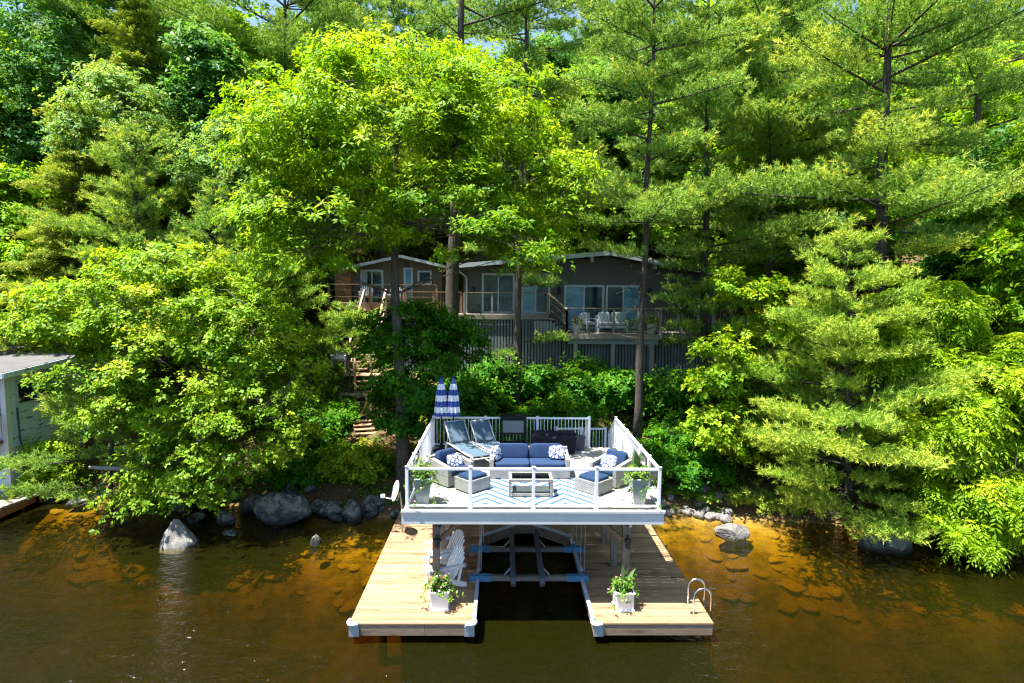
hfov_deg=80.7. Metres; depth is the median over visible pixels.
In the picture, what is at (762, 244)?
pine tree
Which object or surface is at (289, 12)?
pine tree
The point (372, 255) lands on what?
broadleaf tree
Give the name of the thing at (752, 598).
submerged stone
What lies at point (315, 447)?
shrub
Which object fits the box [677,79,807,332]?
broadleaf tree
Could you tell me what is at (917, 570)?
submerged stone
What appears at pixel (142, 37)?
hemlock tree
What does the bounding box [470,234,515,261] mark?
broadleaf tree
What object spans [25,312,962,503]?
undergrowth
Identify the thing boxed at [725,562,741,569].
submerged stone
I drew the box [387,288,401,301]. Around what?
adirondack chair
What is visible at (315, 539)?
boulder
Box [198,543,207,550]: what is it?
submerged stone
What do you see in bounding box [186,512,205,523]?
boulder
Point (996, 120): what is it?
broadleaf tree
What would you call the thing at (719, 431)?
maple tree
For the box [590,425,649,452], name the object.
shrub
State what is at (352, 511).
boulder
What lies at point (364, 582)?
submerged stone
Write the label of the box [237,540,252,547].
submerged stone
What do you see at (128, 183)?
pine tree
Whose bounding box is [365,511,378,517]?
rock
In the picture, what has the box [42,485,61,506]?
boulder
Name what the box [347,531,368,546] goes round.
submerged stone
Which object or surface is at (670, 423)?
shrub
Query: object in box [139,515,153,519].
submerged stone
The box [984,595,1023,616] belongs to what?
submerged stone
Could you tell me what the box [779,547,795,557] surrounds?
submerged stone
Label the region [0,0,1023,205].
sky
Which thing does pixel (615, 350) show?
cottage deck
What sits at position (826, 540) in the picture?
submerged stone
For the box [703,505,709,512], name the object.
stone
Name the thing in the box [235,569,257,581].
submerged stone
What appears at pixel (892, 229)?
broadleaf tree
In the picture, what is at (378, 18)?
pine tree
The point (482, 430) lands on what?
sun lounger
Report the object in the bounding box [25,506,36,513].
submerged stone
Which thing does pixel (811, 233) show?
broadleaf tree
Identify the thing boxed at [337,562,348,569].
submerged stone
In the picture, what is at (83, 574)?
submerged stone
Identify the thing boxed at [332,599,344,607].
submerged stone
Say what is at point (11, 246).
maple tree
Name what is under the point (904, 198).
pine tree
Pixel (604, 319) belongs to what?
loveseat
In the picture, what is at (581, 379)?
shrub
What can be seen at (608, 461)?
throw pillow
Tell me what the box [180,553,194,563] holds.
submerged stone
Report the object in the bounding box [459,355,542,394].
shrub
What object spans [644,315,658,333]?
flower pot
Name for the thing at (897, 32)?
pine tree
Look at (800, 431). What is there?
pine tree
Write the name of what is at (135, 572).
submerged stone
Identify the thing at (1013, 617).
submerged stone
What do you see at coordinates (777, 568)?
submerged stone
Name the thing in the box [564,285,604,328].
sliding door
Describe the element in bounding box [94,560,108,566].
submerged stone
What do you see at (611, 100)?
broadleaf tree
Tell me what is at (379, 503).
rock
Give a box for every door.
[403,268,412,300]
[482,273,514,313]
[521,274,550,313]
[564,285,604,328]
[605,285,639,328]
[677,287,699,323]
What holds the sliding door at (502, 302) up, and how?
in the cottage
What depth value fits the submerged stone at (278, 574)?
17.83 m
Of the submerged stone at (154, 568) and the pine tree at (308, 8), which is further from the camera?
the pine tree at (308, 8)
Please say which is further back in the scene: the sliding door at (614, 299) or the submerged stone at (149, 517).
the sliding door at (614, 299)
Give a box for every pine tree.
[0,6,174,227]
[0,116,228,435]
[0,336,205,508]
[4,0,305,226]
[95,2,277,179]
[138,0,392,310]
[142,164,286,381]
[229,216,331,424]
[241,0,466,301]
[246,0,388,294]
[294,0,450,313]
[322,0,501,176]
[397,0,583,379]
[399,0,623,257]
[411,27,491,79]
[460,0,616,407]
[555,0,789,439]
[561,0,623,68]
[568,20,628,68]
[575,0,739,247]
[579,0,665,244]
[623,0,837,371]
[624,0,869,301]
[631,0,927,355]
[647,237,770,370]
[670,0,1023,403]
[707,212,1015,546]
[775,0,1006,255]
[854,6,927,104]
[867,0,1023,282]
[891,0,1023,212]
[1002,13,1023,57]
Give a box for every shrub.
[13,425,95,492]
[188,375,291,425]
[257,457,324,492]
[267,426,348,478]
[288,393,361,440]
[304,437,395,487]
[305,383,361,426]
[426,363,523,416]
[442,408,510,446]
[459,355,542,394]
[473,422,532,445]
[500,397,563,434]
[512,358,574,400]
[543,389,613,433]
[548,420,607,446]
[550,350,627,409]
[585,364,681,416]
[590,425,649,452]
[627,359,723,417]
[628,424,721,484]
[643,406,709,449]
[646,449,675,484]
[670,444,741,491]
[721,412,820,469]
[739,377,822,423]
[837,426,967,474]
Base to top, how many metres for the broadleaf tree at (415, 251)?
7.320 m
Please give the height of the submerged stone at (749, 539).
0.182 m
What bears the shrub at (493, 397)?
on the ground
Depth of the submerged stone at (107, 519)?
20.29 m
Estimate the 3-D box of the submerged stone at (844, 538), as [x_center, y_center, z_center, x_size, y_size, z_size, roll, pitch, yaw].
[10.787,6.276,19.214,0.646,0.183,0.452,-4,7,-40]
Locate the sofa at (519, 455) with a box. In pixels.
[490,443,569,478]
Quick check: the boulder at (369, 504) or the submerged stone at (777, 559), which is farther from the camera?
the boulder at (369, 504)
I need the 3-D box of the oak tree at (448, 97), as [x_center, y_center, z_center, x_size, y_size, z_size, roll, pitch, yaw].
[-3.285,-2.331,19.665,12.992,15.870,8.537,0,5,-1]
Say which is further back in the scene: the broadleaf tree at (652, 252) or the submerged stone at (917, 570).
the broadleaf tree at (652, 252)
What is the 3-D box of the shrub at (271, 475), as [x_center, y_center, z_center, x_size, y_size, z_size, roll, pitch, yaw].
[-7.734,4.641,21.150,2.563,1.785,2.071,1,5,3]
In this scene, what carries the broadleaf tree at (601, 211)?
on the ground
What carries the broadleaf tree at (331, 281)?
on the ground
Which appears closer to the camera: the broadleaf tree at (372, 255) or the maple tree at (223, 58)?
the maple tree at (223, 58)
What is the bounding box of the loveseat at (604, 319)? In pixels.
[595,312,627,332]
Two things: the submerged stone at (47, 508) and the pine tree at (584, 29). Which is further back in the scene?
the pine tree at (584, 29)
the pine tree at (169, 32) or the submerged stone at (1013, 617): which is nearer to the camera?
the submerged stone at (1013, 617)
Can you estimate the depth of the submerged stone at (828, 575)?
17.55 m
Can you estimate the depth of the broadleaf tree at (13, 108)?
28.38 m
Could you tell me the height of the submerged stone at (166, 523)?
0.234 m
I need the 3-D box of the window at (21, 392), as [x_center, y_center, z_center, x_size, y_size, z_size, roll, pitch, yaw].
[-17.292,1.737,21.975,0.038,0.850,1.960,0,5,-1]
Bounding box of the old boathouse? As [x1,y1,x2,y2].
[0,345,101,491]
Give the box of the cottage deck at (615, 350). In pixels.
[402,291,732,377]
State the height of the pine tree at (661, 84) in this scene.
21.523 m
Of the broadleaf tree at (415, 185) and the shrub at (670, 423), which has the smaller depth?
the shrub at (670, 423)
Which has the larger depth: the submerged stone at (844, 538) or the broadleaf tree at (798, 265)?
the broadleaf tree at (798, 265)
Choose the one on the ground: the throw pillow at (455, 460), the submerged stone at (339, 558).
the submerged stone at (339, 558)
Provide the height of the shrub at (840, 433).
2.382 m
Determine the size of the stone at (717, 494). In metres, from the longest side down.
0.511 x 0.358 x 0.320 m
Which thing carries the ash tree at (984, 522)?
on the ground
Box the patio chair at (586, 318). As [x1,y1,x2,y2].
[579,313,596,331]
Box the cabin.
[335,255,446,311]
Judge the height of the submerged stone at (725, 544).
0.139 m
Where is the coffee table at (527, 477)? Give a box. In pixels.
[508,472,552,496]
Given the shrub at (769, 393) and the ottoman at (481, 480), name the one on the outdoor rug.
the ottoman at (481, 480)
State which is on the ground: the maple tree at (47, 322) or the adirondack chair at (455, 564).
the maple tree at (47, 322)
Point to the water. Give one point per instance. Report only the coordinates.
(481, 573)
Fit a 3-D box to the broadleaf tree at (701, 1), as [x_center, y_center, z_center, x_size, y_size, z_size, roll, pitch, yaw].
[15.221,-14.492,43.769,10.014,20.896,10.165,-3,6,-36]
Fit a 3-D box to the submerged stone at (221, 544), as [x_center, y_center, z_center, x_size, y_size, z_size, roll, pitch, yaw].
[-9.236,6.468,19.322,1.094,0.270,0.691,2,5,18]
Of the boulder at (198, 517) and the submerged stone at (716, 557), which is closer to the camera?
the submerged stone at (716, 557)
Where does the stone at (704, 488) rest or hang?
on the ground
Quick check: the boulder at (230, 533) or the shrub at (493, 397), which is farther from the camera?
the shrub at (493, 397)
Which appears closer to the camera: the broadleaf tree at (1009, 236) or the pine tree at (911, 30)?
the broadleaf tree at (1009, 236)
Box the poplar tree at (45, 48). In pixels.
[0,0,142,229]
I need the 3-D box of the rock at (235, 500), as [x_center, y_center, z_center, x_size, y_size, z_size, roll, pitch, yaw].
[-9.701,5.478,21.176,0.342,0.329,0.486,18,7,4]
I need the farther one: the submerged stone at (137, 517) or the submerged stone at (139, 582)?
the submerged stone at (137, 517)
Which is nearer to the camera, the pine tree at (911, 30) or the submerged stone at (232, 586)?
the submerged stone at (232, 586)
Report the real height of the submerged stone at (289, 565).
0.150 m
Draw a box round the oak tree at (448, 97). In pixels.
[189,14,611,493]
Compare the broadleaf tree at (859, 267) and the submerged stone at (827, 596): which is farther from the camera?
the broadleaf tree at (859, 267)
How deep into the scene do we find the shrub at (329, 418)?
23.16 m
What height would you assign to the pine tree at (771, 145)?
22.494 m
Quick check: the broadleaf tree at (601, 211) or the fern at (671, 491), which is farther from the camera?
the broadleaf tree at (601, 211)
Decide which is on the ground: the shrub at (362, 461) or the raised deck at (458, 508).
the shrub at (362, 461)
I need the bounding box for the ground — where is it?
[0,206,1023,682]
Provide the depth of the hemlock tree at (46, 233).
24.52 m
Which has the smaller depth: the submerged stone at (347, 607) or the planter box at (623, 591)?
the planter box at (623, 591)
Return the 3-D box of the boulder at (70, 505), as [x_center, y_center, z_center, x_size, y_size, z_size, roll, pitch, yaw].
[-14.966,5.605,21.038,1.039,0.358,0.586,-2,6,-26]
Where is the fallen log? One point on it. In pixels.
(113, 468)
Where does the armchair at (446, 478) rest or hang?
on the raised deck at (458, 508)
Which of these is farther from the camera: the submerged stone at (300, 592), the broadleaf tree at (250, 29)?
the broadleaf tree at (250, 29)
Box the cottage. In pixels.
[459,251,720,338]
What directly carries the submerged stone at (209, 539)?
on the ground
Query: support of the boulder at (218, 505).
on the ground
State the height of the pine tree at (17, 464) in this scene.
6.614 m
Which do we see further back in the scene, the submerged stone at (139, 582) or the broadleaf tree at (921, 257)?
the broadleaf tree at (921, 257)
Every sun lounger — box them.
[444,419,489,459]
[469,419,498,451]
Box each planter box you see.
[418,567,465,611]
[607,565,639,612]
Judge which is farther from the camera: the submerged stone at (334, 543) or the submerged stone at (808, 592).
the submerged stone at (334, 543)
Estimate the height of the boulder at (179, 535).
0.975 m
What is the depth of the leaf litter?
23.36 m
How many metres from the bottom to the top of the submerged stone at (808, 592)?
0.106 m
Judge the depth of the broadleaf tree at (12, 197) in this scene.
34.49 m
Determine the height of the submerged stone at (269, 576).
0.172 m
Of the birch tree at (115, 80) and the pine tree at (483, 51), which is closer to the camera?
the birch tree at (115, 80)
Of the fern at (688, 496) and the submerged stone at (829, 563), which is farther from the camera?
the fern at (688, 496)
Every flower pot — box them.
[570,315,582,332]
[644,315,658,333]
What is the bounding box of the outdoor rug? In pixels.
[472,477,601,504]
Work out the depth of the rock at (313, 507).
20.29 m
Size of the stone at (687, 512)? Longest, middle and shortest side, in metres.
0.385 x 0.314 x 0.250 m
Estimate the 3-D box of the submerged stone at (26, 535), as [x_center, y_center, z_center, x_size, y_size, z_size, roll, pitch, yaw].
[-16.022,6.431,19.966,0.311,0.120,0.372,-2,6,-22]
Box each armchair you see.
[428,448,473,487]
[589,449,632,488]
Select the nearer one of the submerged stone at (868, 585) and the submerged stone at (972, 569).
the submerged stone at (868, 585)
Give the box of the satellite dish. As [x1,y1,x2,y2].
[380,480,402,531]
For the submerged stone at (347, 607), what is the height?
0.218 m
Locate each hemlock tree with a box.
[0,0,233,372]
[0,126,155,355]
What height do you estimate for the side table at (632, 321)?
0.540 m
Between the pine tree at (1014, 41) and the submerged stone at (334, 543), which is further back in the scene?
the pine tree at (1014, 41)
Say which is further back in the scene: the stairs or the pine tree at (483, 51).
the pine tree at (483, 51)
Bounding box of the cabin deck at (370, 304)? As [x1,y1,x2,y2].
[327,284,436,356]
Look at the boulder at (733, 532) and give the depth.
18.59 m
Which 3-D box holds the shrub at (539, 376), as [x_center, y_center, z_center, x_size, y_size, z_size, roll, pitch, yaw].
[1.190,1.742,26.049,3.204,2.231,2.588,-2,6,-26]
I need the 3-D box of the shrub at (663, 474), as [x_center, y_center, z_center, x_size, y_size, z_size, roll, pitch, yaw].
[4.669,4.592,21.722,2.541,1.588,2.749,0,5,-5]
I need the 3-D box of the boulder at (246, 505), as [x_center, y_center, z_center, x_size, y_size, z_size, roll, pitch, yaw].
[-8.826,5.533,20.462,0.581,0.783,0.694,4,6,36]
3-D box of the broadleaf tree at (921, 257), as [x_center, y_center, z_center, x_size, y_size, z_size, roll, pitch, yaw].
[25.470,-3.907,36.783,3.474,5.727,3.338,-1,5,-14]
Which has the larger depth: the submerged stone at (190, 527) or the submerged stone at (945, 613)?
the submerged stone at (190, 527)
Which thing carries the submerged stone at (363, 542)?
on the ground
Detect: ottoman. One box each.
[455,470,490,492]
[575,471,612,494]
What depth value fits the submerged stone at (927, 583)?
17.37 m
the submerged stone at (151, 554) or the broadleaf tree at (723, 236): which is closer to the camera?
the submerged stone at (151, 554)
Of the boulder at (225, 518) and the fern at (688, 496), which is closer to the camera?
the boulder at (225, 518)
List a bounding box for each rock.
[230,494,241,501]
[309,504,317,514]
[310,498,326,506]
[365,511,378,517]
[375,496,383,508]
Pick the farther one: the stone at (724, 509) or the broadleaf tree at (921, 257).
the broadleaf tree at (921, 257)
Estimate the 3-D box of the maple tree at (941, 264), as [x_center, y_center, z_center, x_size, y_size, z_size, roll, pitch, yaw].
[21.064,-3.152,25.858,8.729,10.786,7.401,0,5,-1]
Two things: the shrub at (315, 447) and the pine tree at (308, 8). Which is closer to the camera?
the shrub at (315, 447)
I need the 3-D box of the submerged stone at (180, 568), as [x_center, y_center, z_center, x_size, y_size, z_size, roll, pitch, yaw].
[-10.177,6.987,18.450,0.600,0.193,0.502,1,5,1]
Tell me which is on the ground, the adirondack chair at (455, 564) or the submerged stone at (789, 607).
the submerged stone at (789, 607)
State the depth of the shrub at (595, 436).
21.70 m
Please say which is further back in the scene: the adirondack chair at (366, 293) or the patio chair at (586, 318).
the adirondack chair at (366, 293)
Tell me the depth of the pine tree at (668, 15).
36.74 m
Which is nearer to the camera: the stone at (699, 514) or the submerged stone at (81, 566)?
the submerged stone at (81, 566)
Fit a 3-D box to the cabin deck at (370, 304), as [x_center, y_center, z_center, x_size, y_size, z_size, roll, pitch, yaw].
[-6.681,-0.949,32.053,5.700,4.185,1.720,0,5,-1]
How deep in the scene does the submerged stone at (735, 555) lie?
18.54 m
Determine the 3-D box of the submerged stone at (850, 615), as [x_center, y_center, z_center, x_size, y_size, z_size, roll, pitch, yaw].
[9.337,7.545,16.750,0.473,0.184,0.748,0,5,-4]
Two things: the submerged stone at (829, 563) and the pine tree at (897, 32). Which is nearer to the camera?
the submerged stone at (829, 563)
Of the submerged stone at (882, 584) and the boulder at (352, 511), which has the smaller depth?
the submerged stone at (882, 584)
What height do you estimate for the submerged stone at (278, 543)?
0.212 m
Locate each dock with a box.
[0,483,45,546]
[346,504,713,666]
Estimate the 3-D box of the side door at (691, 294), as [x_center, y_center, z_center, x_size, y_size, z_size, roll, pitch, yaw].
[8.542,-1.711,29.065,1.070,1.780,0.060,0,5,-1]
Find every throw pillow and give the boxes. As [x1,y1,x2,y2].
[447,453,462,466]
[491,445,501,460]
[549,445,564,458]
[600,454,617,467]
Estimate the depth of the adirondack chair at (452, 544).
15.59 m
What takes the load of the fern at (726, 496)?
on the ground
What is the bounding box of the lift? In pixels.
[469,524,588,586]
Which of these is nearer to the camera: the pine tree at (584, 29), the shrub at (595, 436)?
the shrub at (595, 436)
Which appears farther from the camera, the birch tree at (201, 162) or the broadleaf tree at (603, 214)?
the broadleaf tree at (603, 214)
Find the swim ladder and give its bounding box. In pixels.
[684,578,711,655]
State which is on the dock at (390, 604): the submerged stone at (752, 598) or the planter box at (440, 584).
the planter box at (440, 584)
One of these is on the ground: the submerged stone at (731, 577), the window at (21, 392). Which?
the submerged stone at (731, 577)
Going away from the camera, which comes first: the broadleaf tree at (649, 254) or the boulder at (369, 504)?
the boulder at (369, 504)
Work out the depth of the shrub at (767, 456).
21.12 m
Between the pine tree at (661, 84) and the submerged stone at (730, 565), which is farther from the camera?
the pine tree at (661, 84)
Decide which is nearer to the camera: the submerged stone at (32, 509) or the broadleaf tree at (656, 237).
the submerged stone at (32, 509)
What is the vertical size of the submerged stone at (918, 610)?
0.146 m
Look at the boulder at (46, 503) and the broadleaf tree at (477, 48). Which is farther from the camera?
the broadleaf tree at (477, 48)
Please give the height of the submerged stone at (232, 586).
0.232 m
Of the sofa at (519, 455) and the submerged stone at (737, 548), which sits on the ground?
the submerged stone at (737, 548)
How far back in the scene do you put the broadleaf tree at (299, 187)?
35.57 m
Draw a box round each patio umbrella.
[433,375,447,452]
[447,375,459,452]
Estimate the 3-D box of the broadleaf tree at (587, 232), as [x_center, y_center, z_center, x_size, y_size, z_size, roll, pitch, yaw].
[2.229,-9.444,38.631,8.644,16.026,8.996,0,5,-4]
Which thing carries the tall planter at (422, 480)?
on the raised deck at (458, 508)
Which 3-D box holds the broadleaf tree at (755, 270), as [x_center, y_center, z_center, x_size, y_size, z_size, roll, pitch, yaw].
[13.886,-6.066,32.527,7.997,13.720,8.322,-2,6,-25]
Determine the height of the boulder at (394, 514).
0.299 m
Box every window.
[15,375,57,405]
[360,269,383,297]
[417,271,431,283]
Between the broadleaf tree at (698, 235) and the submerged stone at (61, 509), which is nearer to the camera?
the submerged stone at (61, 509)
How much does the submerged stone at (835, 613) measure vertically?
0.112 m
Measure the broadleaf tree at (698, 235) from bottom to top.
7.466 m
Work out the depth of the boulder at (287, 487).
20.99 m
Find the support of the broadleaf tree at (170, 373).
on the ground
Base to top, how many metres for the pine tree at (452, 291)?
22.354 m
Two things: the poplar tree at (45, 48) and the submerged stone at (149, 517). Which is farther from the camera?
the poplar tree at (45, 48)
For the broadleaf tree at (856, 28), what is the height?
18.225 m
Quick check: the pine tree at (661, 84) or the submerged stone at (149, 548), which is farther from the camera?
the pine tree at (661, 84)
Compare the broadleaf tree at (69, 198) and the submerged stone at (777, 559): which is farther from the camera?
the broadleaf tree at (69, 198)
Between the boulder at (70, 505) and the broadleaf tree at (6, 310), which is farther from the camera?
the broadleaf tree at (6, 310)
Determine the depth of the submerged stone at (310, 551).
18.44 m
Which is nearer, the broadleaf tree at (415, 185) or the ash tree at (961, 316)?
the ash tree at (961, 316)
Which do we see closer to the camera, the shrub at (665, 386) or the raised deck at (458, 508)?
the raised deck at (458, 508)
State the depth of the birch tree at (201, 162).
24.47 m
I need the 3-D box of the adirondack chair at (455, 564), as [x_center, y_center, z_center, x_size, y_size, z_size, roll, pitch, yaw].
[-1.629,5.452,14.575,0.915,0.867,0.814,-2,6,-25]
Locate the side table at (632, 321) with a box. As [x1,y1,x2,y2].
[630,320,636,331]
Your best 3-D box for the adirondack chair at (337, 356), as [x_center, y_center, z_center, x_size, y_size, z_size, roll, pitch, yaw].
[-8.301,0.782,29.046,0.790,0.842,0.889,0,5,-6]
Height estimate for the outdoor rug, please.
0.010 m
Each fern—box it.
[662,483,695,500]
[675,483,699,500]
[690,488,723,503]
[720,485,745,504]
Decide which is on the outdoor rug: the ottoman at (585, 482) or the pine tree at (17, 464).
the ottoman at (585, 482)
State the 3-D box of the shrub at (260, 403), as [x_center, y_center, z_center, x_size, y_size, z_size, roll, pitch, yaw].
[-11.171,2.443,24.840,4.165,2.900,3.365,-3,6,-35]
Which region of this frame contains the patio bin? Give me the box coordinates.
[575,435,585,450]
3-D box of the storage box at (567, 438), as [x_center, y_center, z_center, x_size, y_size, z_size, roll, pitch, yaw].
[1.235,3.017,18.139,1.320,0.600,0.685,0,5,-1]
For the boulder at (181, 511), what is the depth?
20.21 m
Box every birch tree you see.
[28,52,194,383]
[152,104,292,373]
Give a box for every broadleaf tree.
[0,28,72,265]
[0,124,41,333]
[0,220,28,336]
[1,77,162,280]
[151,253,189,380]
[162,213,216,245]
[176,0,353,333]
[212,86,339,320]
[215,223,300,308]
[290,214,349,325]
[300,300,391,396]
[309,206,354,301]
[345,95,447,251]
[369,212,373,260]
[390,203,446,258]
[407,96,488,269]
[426,98,541,261]
[464,41,496,80]
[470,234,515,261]
[479,20,589,102]
[483,61,615,254]
[493,86,624,253]
[528,96,628,253]
[542,51,676,251]
[597,214,639,250]
[609,101,718,261]
[615,50,704,258]
[633,225,666,258]
[664,212,723,268]
[672,0,791,212]
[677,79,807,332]
[698,102,856,349]
[710,215,742,300]
[742,38,928,316]
[742,212,811,284]
[778,21,913,253]
[803,133,957,311]
[826,203,909,320]
[891,46,1023,229]
[903,236,935,277]
[916,104,1023,327]
[917,122,1023,341]
[919,122,1023,340]
[921,40,1023,221]
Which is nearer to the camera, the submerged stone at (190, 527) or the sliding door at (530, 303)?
the submerged stone at (190, 527)
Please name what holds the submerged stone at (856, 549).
on the ground
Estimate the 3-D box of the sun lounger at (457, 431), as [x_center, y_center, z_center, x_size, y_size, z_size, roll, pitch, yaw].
[-1.257,2.923,17.281,0.683,0.947,2.026,-2,6,-29]
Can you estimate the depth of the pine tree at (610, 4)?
49.02 m
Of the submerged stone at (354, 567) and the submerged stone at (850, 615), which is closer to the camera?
the submerged stone at (850, 615)
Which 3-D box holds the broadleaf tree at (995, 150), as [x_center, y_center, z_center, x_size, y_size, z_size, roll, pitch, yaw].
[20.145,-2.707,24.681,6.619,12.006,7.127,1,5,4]
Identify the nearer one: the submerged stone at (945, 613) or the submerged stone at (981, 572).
the submerged stone at (945, 613)
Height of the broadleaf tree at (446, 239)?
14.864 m
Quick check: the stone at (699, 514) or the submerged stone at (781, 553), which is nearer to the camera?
the submerged stone at (781, 553)
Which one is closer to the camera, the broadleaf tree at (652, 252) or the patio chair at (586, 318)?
the patio chair at (586, 318)
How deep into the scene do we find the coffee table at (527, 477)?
14.35 m
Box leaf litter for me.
[114,366,830,513]
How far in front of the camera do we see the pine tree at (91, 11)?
29.66 m
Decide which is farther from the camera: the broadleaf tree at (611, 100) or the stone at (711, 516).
the broadleaf tree at (611, 100)
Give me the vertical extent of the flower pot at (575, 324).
0.802 m
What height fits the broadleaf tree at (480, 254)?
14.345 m
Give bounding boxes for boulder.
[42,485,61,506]
[65,497,97,507]
[157,519,198,553]
[171,500,195,516]
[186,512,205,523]
[199,484,230,511]
[216,510,235,527]
[222,529,237,537]
[241,494,260,516]
[251,492,312,528]
[281,481,299,493]
[304,477,318,493]
[310,534,320,549]
[314,501,341,518]
[331,515,342,522]
[341,499,363,525]
[362,494,385,511]
[390,509,399,518]
[714,523,749,542]
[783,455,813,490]
[857,527,912,564]
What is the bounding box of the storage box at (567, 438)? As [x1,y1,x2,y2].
[531,430,575,453]
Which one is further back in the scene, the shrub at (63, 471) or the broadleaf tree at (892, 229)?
the broadleaf tree at (892, 229)
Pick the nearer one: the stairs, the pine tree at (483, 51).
the stairs
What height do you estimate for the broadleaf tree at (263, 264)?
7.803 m
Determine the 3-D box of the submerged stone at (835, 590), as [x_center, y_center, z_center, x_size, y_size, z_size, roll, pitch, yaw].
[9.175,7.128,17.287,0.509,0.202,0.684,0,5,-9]
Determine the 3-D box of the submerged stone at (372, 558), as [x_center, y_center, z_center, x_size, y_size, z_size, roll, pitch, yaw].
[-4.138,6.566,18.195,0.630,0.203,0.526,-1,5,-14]
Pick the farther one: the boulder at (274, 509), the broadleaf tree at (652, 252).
the broadleaf tree at (652, 252)
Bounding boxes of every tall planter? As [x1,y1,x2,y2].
[403,455,443,506]
[618,449,661,508]
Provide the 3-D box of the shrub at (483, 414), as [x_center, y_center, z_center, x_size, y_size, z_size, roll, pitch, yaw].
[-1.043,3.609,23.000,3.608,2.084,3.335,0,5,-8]
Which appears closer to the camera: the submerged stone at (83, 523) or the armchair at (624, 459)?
the armchair at (624, 459)
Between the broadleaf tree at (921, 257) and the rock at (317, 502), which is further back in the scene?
the broadleaf tree at (921, 257)
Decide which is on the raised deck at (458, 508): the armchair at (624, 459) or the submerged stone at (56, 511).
the armchair at (624, 459)
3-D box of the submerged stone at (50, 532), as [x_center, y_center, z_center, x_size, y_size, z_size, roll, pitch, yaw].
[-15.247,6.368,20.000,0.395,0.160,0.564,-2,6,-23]
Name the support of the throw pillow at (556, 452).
on the sofa at (519, 455)
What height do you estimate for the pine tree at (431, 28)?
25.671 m
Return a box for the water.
[0,496,1023,682]
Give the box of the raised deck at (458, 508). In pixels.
[401,415,665,576]
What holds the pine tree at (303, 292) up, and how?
on the ground
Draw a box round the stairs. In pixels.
[340,289,386,452]
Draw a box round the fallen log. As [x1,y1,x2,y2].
[88,466,135,470]
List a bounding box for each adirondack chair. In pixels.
[330,350,345,366]
[358,286,372,302]
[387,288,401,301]
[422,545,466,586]
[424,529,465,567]
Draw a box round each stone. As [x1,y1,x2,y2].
[21,533,30,538]
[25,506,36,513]
[29,545,46,556]
[43,505,56,511]
[44,530,56,537]
[48,507,66,511]
[49,506,63,514]
[51,521,61,527]
[67,568,104,585]
[72,548,89,557]
[72,562,87,569]
[81,521,90,525]
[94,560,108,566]
[97,517,112,522]
[100,536,112,539]
[105,520,119,528]
[116,512,145,524]
[121,560,149,578]
[130,573,166,587]
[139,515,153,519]
[142,546,154,551]
[146,551,159,555]
[148,559,159,564]
[148,564,165,573]
[160,515,175,525]
[160,554,177,567]
[173,565,188,574]
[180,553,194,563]
[187,526,196,531]
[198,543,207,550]
[201,536,214,544]
[207,538,235,548]
[221,577,244,588]
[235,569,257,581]
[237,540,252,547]
[263,572,282,580]
[266,539,281,550]
[272,572,281,577]
[275,555,288,560]
[281,561,297,568]
[296,590,303,594]
[298,547,313,555]
[327,549,341,559]
[330,540,347,548]
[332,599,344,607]
[335,555,343,560]
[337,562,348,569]
[338,599,358,612]
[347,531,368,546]
[348,564,360,570]
[351,548,370,557]
[360,539,370,544]
[361,575,370,587]
[366,549,382,557]
[368,555,379,562]
[665,509,671,516]
[682,508,691,515]
[693,500,701,506]
[693,509,705,519]
[700,534,711,541]
[702,483,710,490]
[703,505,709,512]
[703,553,723,560]
[704,512,716,520]
[711,491,724,498]
[716,589,745,600]
[720,507,729,512]
[720,512,732,522]
[720,542,727,547]
[725,541,739,551]
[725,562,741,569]
[725,563,737,568]
[726,574,735,580]
[728,553,738,558]
[740,537,752,543]
[740,594,756,603]
[752,572,771,577]
[765,530,780,538]
[768,554,784,563]
[770,564,784,571]
[773,549,788,556]
[777,601,799,613]
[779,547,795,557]
[780,579,807,592]
[791,528,801,533]
[797,598,819,612]
[801,590,811,595]
[811,591,822,598]
[821,536,835,544]
[822,594,832,598]
[823,584,843,597]
[825,559,834,566]
[825,573,834,579]
[829,610,844,616]
[841,534,857,542]
[841,608,860,621]
[845,542,861,553]
[849,579,865,584]
[864,583,877,589]
[874,590,902,598]
[876,581,893,589]
[889,563,914,577]
[903,560,929,574]
[912,606,928,614]
[914,544,928,554]
[925,580,936,586]
[929,566,938,573]
[936,609,950,617]
[947,607,962,614]
[955,561,979,573]
[977,570,987,574]
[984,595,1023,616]
[1009,615,1020,620]
[1015,617,1023,624]
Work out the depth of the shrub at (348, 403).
25.13 m
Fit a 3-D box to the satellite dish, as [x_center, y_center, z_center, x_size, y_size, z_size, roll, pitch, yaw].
[-3.468,4.816,17.566,0.609,1.562,0.453,3,6,22]
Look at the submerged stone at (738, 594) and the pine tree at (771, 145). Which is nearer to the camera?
the submerged stone at (738, 594)
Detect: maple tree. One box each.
[0,160,78,344]
[0,237,345,534]
[153,13,261,364]
[337,297,498,446]
[673,264,817,470]
[888,170,1023,343]
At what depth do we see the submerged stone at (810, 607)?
16.87 m
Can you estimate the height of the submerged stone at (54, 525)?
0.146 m
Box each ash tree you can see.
[845,278,1004,483]
[875,331,1023,580]
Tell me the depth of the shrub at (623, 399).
24.54 m
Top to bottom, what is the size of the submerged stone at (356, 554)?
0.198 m
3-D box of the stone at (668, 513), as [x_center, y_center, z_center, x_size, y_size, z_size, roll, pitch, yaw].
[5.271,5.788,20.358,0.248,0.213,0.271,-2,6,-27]

